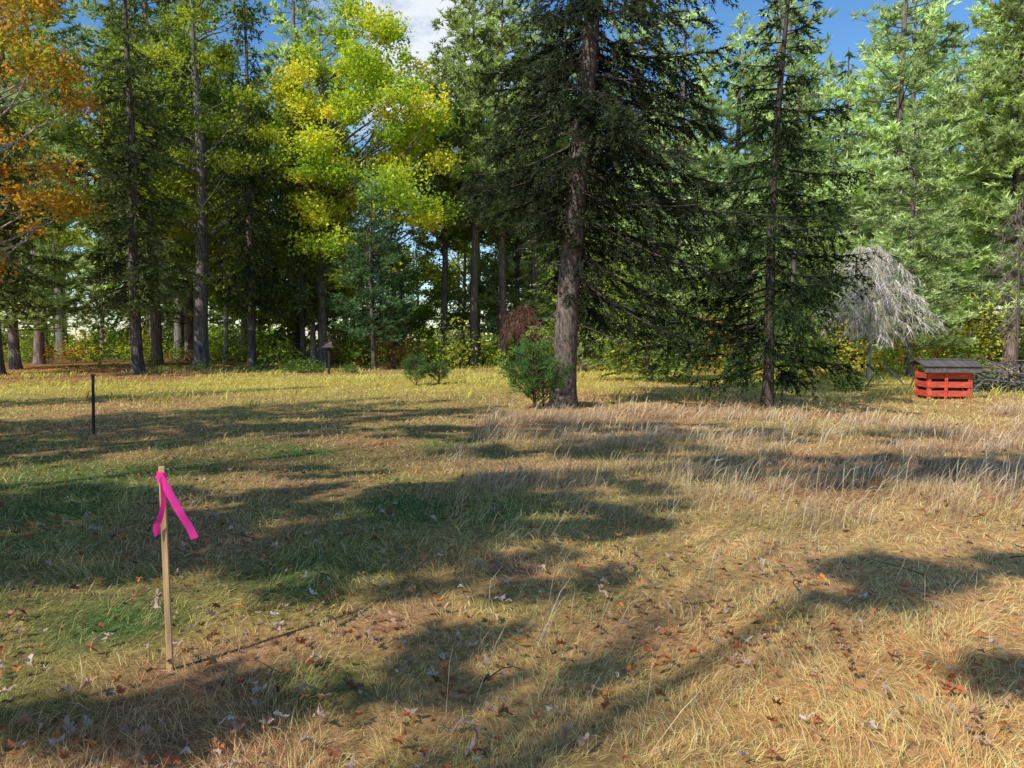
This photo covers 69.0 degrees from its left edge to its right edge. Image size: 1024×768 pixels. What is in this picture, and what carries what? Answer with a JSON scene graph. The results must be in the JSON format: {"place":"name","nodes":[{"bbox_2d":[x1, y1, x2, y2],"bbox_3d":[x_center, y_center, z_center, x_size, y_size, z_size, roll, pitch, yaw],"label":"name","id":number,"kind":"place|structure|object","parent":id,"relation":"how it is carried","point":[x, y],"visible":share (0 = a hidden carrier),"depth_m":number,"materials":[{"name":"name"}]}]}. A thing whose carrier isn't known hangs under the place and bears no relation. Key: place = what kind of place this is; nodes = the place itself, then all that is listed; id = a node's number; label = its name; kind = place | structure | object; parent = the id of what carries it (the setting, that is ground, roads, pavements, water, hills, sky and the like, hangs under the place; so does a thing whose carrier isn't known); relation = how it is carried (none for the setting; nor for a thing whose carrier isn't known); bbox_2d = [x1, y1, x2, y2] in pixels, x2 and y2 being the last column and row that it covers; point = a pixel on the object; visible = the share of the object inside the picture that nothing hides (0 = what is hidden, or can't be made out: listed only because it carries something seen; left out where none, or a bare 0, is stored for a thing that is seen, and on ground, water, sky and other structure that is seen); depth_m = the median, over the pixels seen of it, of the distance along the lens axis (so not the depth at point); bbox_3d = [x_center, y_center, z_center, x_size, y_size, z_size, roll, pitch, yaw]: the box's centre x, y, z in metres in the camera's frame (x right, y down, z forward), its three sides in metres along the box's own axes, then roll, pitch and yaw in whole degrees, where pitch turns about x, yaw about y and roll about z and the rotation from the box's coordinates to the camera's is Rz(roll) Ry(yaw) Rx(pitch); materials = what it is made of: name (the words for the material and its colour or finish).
{"place":"outdoors","nodes":[
{"label":"outdoors","id":0,"kind":"place"},
{"bbox_2d":[0,0,1014,340],"label":"sky","id":1,"kind":"structure","parent":0,"point":[845,33],"materials":[{"name":"blue"}]},
{"bbox_2d":[0,341,1023,767],"bbox_3d":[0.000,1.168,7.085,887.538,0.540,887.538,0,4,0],"label":"ground","id":2,"kind":"structure","parent":0,"point":[262,647],"depth_m":4.76,"materials":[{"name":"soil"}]},
{"bbox_2d":[0,17,75,374],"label":"spruce tree","id":3,"kind":"object","parent":2,"relation":"on","point":[8,295],"visible":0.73,"depth_m":33.77,"materials":[{"name":"green plant"}]},
{"bbox_2d":[0,0,106,369],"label":"white pine tree","id":4,"kind":"object","parent":2,"relation":"on","point":[10,323],"visible":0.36,"depth_m":38.70,"materials":[{"name":"green plant"}]},
{"bbox_2d":[0,0,112,280],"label":"oak tree","id":5,"kind":"object","parent":2,"relation":"on","point":[62,204],"visible":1,"depth_m":30.19,"materials":[{"name":"orange plant"}]},
{"bbox_2d":[0,0,120,363],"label":"red pine tree","id":6,"kind":"object","parent":2,"relation":"on","point":[39,337],"visible":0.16,"depth_m":43.84,"materials":[{"name":"green plant"}]},
{"bbox_2d":[91,374,95,434],"bbox_3d":[-6.992,0.427,12.461,0.060,1.182,0.056,1,3,0],"label":"metal fence post","id":7,"kind":"object","parent":2,"relation":"on","point":[93,400],"visible":0.96,"depth_m":12.44,"materials":[{"name":"black metal"}]},
{"bbox_2d":[58,0,216,372],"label":"spruce tree","id":8,"kind":"object","parent":2,"relation":"on","point":[134,176],"visible":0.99,"depth_m":34.12,"materials":[{"name":"green plant"}]},
{"bbox_2d":[47,0,236,364],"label":"white pine tree","id":9,"kind":"object","parent":2,"relation":"on","point":[156,334],"visible":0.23,"depth_m":42.12,"materials":[{"name":"green plant"}]},
{"bbox_2d":[85,0,256,360],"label":"white pine tree","id":10,"kind":"object","parent":2,"relation":"on","point":[216,316],"visible":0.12,"depth_m":48.61,"materials":[{"name":"green plant"}]},
{"bbox_2d":[153,466,197,670],"bbox_3d":[-1.601,0.956,3.581,0.204,1.130,0.064,0,4,-5],"label":"survey stake","id":11,"kind":"object","parent":2,"relation":"on","point":[165,491],"visible":0.99,"depth_m":3.56,"materials":[{"name":"brown wood"}]},
{"bbox_2d":[60,0,300,368],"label":"pine tree","id":12,"kind":"object","parent":2,"relation":"on","point":[192,11],"visible":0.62,"depth_m":39.42,"materials":[{"name":"green plant"}]},
{"bbox_2d":[160,40,290,363],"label":"birch tree","id":13,"kind":"object","parent":2,"relation":"on","point":[211,249],"visible":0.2,"depth_m":44.74,"materials":[{"name":"green plant"}]},
{"bbox_2d":[199,0,290,367],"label":"spruce tree","id":14,"kind":"object","parent":2,"relation":"on","point":[247,281],"visible":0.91,"depth_m":40.06,"materials":[{"name":"green plant"}]},
{"bbox_2d":[211,0,365,357],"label":"white pine tree","id":15,"kind":"object","parent":2,"relation":"on","point":[306,22],"visible":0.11,"depth_m":50.92,"materials":[{"name":"green plant"}]},
{"bbox_2d":[270,29,334,366],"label":"spruce tree","id":16,"kind":"object","parent":2,"relation":"on","point":[304,309],"visible":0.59,"depth_m":41.76,"materials":[{"name":"green plant"}]},
{"bbox_2d":[256,110,396,362],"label":"maple tree","id":17,"kind":"object","parent":2,"relation":"on","point":[313,352],"visible":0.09,"depth_m":49.60,"materials":[{"name":"green plant"}]},
{"bbox_2d":[321,337,336,373],"bbox_3d":[-8.098,-1.192,32.989,0.611,1.740,0.500,0,4,0],"label":"bird feeder","id":18,"kind":"object","parent":2,"relation":"on","point":[328,344],"visible":0.91,"depth_m":32.83,"materials":[{"name":"grey wood"}]},
{"bbox_2d":[244,0,470,366],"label":"maple tree","id":19,"kind":"object","parent":2,"relation":"on","point":[326,170],"visible":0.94,"depth_m":40.39,"materials":[{"name":"yellow plant"}]},
{"bbox_2d":[323,179,422,369],"bbox_3d":[-7.059,-5.362,38.078,5.205,9.980,4.921,-1,4,-17],"label":"white pine tree","id":20,"kind":"object","parent":2,"relation":"on","point":[350,308],"visible":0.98,"depth_m":37.53,"materials":[{"name":"green plant"}]},
{"bbox_2d":[353,209,430,368],"bbox_3d":[-6.689,-4.974,39.679,4.429,8.982,4.685,-3,5,-42],"label":"white pine tree","id":21,"kind":"object","parent":2,"relation":"on","point":[406,278],"visible":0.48,"depth_m":39.46,"materials":[{"name":"green plant"}]},
{"bbox_2d":[400,353,432,385],"bbox_3d":[-3.204,-0.396,25.083,1.235,1.435,1.149,1,4,14],"label":"bush","id":22,"kind":"object","parent":2,"relation":"on","point":[422,365],"visible":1,"depth_m":24.94,"materials":[{"name":"green plant"}]},
{"bbox_2d":[427,360,450,383],"bbox_3d":[-2.540,-0.333,25.650,0.926,1.076,0.862,-3,5,-43],"label":"pine seedling","id":23,"kind":"object","parent":2,"relation":"on","point":[444,371],"visible":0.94,"depth_m":25.59,"materials":[{"name":"green plant"}]},
{"bbox_2d":[391,36,490,363],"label":"red pine tree","id":24,"kind":"object","parent":2,"relation":"on","point":[444,237],"visible":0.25,"depth_m":48.92,"materials":[{"name":"green plant"}]},
{"bbox_2d":[389,0,542,365],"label":"red pine tree","id":25,"kind":"object","parent":2,"relation":"on","point":[474,110],"visible":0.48,"depth_m":45.71,"materials":[{"name":"green plant"}]},
{"bbox_2d":[434,0,570,365],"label":"red pine tree","id":26,"kind":"object","parent":2,"relation":"on","point":[514,42],"visible":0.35,"depth_m":45.91,"materials":[{"name":"green plant"}]},
{"bbox_2d":[0,362,1023,767],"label":"tall dry grass","id":27,"kind":"structure","parent":2,"relation":"on","point":[612,438],"depth_m":9.19,"materials":[{"name":"beige plant"}]},
{"bbox_2d":[0,0,1023,363],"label":"distant forest","id":28,"kind":"object","parent":2,"relation":"on","point":[488,292],"visible":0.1,"depth_m":52.12,"materials":[{"name":"green plant"}]},
{"bbox_2d":[0,385,1023,767],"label":"fallen leaves","id":29,"kind":"object","parent":2,"relation":"on","point":[70,727],"depth_m":3.95,"materials":[{"name":"brown plant"}]},
{"bbox_2d":[1,278,1023,392],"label":"understory shrubs","id":30,"kind":"object","parent":2,"relation":"on","point":[430,348],"visible":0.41,"depth_m":43.71,"materials":[{"name":"green plant"}]},
{"bbox_2d":[495,301,552,362],"bbox_3d":[0.733,-2.404,38.544,3.813,3.803,3.987,0,4,0],"label":"dead tree","id":31,"kind":"object","parent":2,"relation":"on","point":[517,324],"visible":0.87,"depth_m":38.63,"materials":[{"name":"brown plant"}]},
{"bbox_2d":[494,335,577,408],"bbox_3d":[0.562,-0.092,16.594,1.651,2.063,1.775,3,4,38],"label":"pine seedling","id":32,"kind":"object","parent":2,"relation":"on","point":[549,366],"visible":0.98,"depth_m":16.41,"materials":[{"name":"green plant"}]},
{"bbox_2d":[522,353,555,405],"bbox_3d":[0.739,0.005,17.300,1.389,1.615,1.292,0,4,8],"label":"pine seedling","id":33,"kind":"object","parent":2,"relation":"on","point":[544,400],"visible":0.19,"depth_m":17.14,"materials":[{"name":"green plant"}]},
{"bbox_2d":[495,0,594,351],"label":"red pine tree","id":34,"kind":"object","parent":2,"relation":"on","point":[517,56],"visible":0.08,"depth_m":48.20,"materials":[{"name":"green plant"}]},
{"bbox_2d":[525,129,640,371],"bbox_3d":[3.387,-7.180,36.010,5.503,13.778,5.941,-3,5,-40],"label":"spruce tree","id":35,"kind":"object","parent":2,"relation":"on","point":[592,353],"visible":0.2,"depth_m":35.80,"materials":[{"name":"green plant"}]},
{"bbox_2d":[538,187,639,366],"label":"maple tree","id":36,"kind":"object","parent":2,"relation":"on","point":[555,300],"visible":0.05,"depth_m":42.33,"materials":[{"name":"green plant"}]},
{"bbox_2d":[454,0,797,409],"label":"spruce tree","id":37,"kind":"object","parent":2,"relation":"on","point":[578,207],"visible":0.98,"depth_m":16.28,"materials":[{"name":"green plant"}]},
{"bbox_2d":[597,161,689,325],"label":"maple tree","id":38,"kind":"object","parent":2,"relation":"on","point":[641,238],"depth_m":45.40,"materials":[{"name":"green plant"}]},
{"bbox_2d":[577,172,729,381],"bbox_3d":[5.352,-3.730,26.675,5.941,7.654,5.503,-1,4,-15],"label":"spruce tree","id":39,"kind":"object","parent":2,"relation":"on","point":[649,376],"visible":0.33,"depth_m":26.68,"materials":[{"name":"green plant"}]},
{"bbox_2d":[605,0,757,365],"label":"white pine tree","id":40,"kind":"object","parent":2,"relation":"on","point":[702,39],"visible":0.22,"depth_m":38.43,"materials":[{"name":"green plant"}]},
{"bbox_2d":[665,9,801,356],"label":"white pine tree","id":41,"kind":"object","parent":2,"relation":"on","point":[731,116],"visible":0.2,"depth_m":41.47,"materials":[{"name":"green plant"}]},
{"bbox_2d":[625,0,884,410],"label":"fir tree","id":42,"kind":"object","parent":2,"relation":"on","point":[801,296],"visible":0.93,"depth_m":16.09,"materials":[{"name":"green plant"}]},
{"bbox_2d":[721,0,856,362],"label":"white pine tree","id":43,"kind":"object","parent":2,"relation":"on","point":[828,146],"visible":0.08,"depth_m":45.31,"materials":[{"name":"green plant"}]},
{"bbox_2d":[730,73,851,377],"bbox_3d":[10.803,-6.061,29.071,4.586,12.247,4.951,2,4,31],"label":"spruce tree","id":44,"kind":"object","parent":2,"relation":"on","point":[813,343],"visible":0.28,"depth_m":28.93,"materials":[{"name":"green plant"}]},
{"bbox_2d":[803,237,947,379],"bbox_3d":[13.748,-2.773,28.392,5.394,5.708,4.855,0,4,0],"label":"dead tree","id":45,"kind":"object","parent":2,"relation":"on","point":[862,312],"visible":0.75,"depth_m":27.98,"materials":[{"name":"grey wood"}]},
{"bbox_2d":[800,0,1008,360],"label":"white pine tree","id":46,"kind":"object","parent":2,"relation":"on","point":[873,140],"visible":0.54,"depth_m":40.35,"materials":[{"name":"green plant"}]},
{"bbox_2d":[838,100,995,375],"bbox_3d":[16.967,-6.032,31.860,6.160,11.782,5.721,-2,4,-29],"label":"white pine tree","id":47,"kind":"object","parent":2,"relation":"on","point":[912,222],"visible":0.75,"depth_m":31.12,"materials":[{"name":"green plant"}]},
{"bbox_2d":[915,369,920,396],"bbox_3d":[10.869,-0.030,19.954,0.090,0.740,0.090,0,4,8],"label":"corner post","id":48,"kind":"object","parent":2,"relation":"on","point":[917,378],"visible":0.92,"depth_m":19.92,"materials":[{"name":"red paint"}]},
{"bbox_2d":[926,379,931,398],"bbox_3d":[10.770,0.013,19.253,0.090,0.740,0.090,0,4,8],"label":"corner post","id":49,"kind":"object","parent":2,"relation":"on","point":[927,388],"visible":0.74,"depth_m":19.22,"materials":[{"name":"red paint"}]},
{"bbox_2d":[914,389,926,395],"bbox_3d":[10.761,0.221,19.626,0.025,0.155,0.790,0,4,8],"label":"slat","id":50,"kind":"object","parent":49,"relation":"attached to","point":[920,392],"visible":1,"depth_m":19.60,"materials":[{"name":"red paint"}]},
{"bbox_2d":[915,380,927,387],"bbox_3d":[10.761,-0.009,19.612,0.025,0.155,0.790,0,4,8],"label":"slat","id":51,"kind":"object","parent":49,"relation":"attached to","point":[921,383],"visible":1,"depth_m":19.54,"materials":[{"name":"red paint"}]},
{"bbox_2d":[915,371,927,378],"bbox_3d":[10.761,-0.239,19.598,0.025,0.155,0.790,0,4,8],"label":"slat","id":52,"kind":"object","parent":49,"relation":"attached to","point":[921,375],"visible":1,"depth_m":19.55,"materials":[{"name":"red paint"}]},
{"bbox_2d":[927,391,971,396],"bbox_3d":[11.242,0.250,19.141,1.070,0.155,0.025,0,4,8],"label":"front slat","id":53,"kind":"object","parent":49,"relation":"attached to","point":[950,393],"visible":0.94,"depth_m":19.12,"materials":[{"name":"red paint"}]},
{"bbox_2d":[928,373,972,378],"bbox_3d":[11.242,-0.209,19.113,1.070,0.155,0.025,0,4,8],"label":"front slat","id":54,"kind":"object","parent":49,"relation":"attached to","point":[951,375],"visible":1,"depth_m":19.10,"materials":[{"name":"red paint"}]},
{"bbox_2d":[928,382,972,387],"bbox_3d":[11.242,0.021,19.127,1.070,0.155,0.025,0,4,8],"label":"front slat","id":55,"kind":"object","parent":49,"relation":"attached to","point":[951,384],"visible":1,"depth_m":19.11,"materials":[{"name":"red paint"}]},
{"bbox_2d":[861,353,1023,393],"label":"brush pile","id":56,"kind":"object","parent":2,"relation":"on","point":[1017,383],"visible":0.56,"depth_m":22.19,"materials":[{"name":"grey plant"}]},
{"bbox_2d":[919,371,966,397],"bbox_3d":[11.300,0.006,19.537,0.920,0.660,0.660,0,4,8],"label":"liner","id":57,"kind":"object","parent":2,"relation":"on","point":[943,380],"visible":0.34,"depth_m":19.22,"materials":[{"name":"metal"}]},
{"bbox_2d":[944,373,947,397],"bbox_3d":[11.140,0.021,19.118,0.080,0.660,0.020,0,4,8],"label":"brace","id":58,"kind":"object","parent":2,"relation":"on","point":[946,387],"visible":1,"depth_m":19.11,"materials":[{"name":"red paint"}]},
{"bbox_2d":[966,379,971,398],"bbox_3d":[11.731,0.021,19.118,0.090,0.740,0.090,0,4,8],"label":"corner post","id":59,"kind":"object","parent":2,"relation":"on","point":[969,380],"visible":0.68,"depth_m":19.08,"materials":[{"name":"red paint"}]},
{"bbox_2d":[924,367,981,372],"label":"fascia front","id":60,"kind":"structure","parent":59,"relation":"attached to","point":[953,369],"depth_m":18.94,"materials":[{"name":"grey wood"}]},
{"bbox_2d":[923,365,984,366],"bbox_3d":[11.223,-0.465,18.962,1.420,0.022,0.160,0,15,8],"label":"roof shingle row","id":61,"kind":"object","parent":60,"relation":"on","point":[953,366],"visible":1,"depth_m":18.91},
{"bbox_2d":[921,364,981,364],"bbox_3d":[11.240,-0.500,19.077,1.420,0.023,0.160,0,14,8],"label":"roof shingle row","id":62,"kind":"object","parent":61,"relation":"on","point":[951,364],"visible":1,"depth_m":19.03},
{"bbox_2d":[919,362,979,363],"bbox_3d":[11.256,-0.535,19.192,1.420,0.022,0.160,0,15,8],"label":"roof shingle row","id":63,"kind":"object","parent":62,"relation":"on","point":[946,363],"visible":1,"depth_m":19.18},
{"bbox_2d":[917,361,977,362],"bbox_3d":[11.273,-0.570,19.307,1.420,0.023,0.160,0,14,8],"label":"roof shingle row","id":64,"kind":"object","parent":63,"relation":"on","point":[950,361],"visible":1,"depth_m":19.29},
{"bbox_2d":[915,360,974,360],"bbox_3d":[11.289,-0.606,19.422,1.420,0.022,0.160,0,15,8],"label":"roof shingle row","id":65,"kind":"object","parent":64,"relation":"on","point":[944,360],"visible":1,"depth_m":19.40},
{"bbox_2d":[924,0,1023,364],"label":"white pine tree","id":66,"kind":"object","parent":2,"relation":"on","point":[983,227],"visible":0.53,"depth_m":37.85,"materials":[{"name":"green plant"}]},
{"bbox_2d":[927,0,1023,369],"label":"white pine tree","id":67,"kind":"object","parent":2,"relation":"on","point":[994,86],"visible":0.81,"depth_m":36.74,"materials":[{"name":"green plant"}]},
{"bbox_2d":[964,204,1023,373],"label":"dead tree","id":68,"kind":"object","parent":2,"relation":"on","point":[1017,326],"visible":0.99,"depth_m":32.92,"materials":[{"name":"plant"}]},
{"bbox_2d":[1015,226,1023,239],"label":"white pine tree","id":69,"kind":"object","parent":2,"relation":"on","point":[1022,232],"visible":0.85,"depth_m":34.68,"materials":[{"name":"green plant"}]},
{"label":"roof shingle row","id":70,"kind":"object","parent":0,"visible":0},
{"label":"roof shingle row","id":71,"kind":"object","parent":70,"relation":"on","visible":0},
{"bbox_2d":[914,358,974,359],"bbox_3d":[11.300,-0.648,19.497,1.440,0.030,0.160,0,4,8],"label":"ridge cap","id":72,"kind":"object","parent":71,"relation":"on","point":[941,359],"visible":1,"depth_m":19.43,"materials":[{"name":"grey"}]}
]}

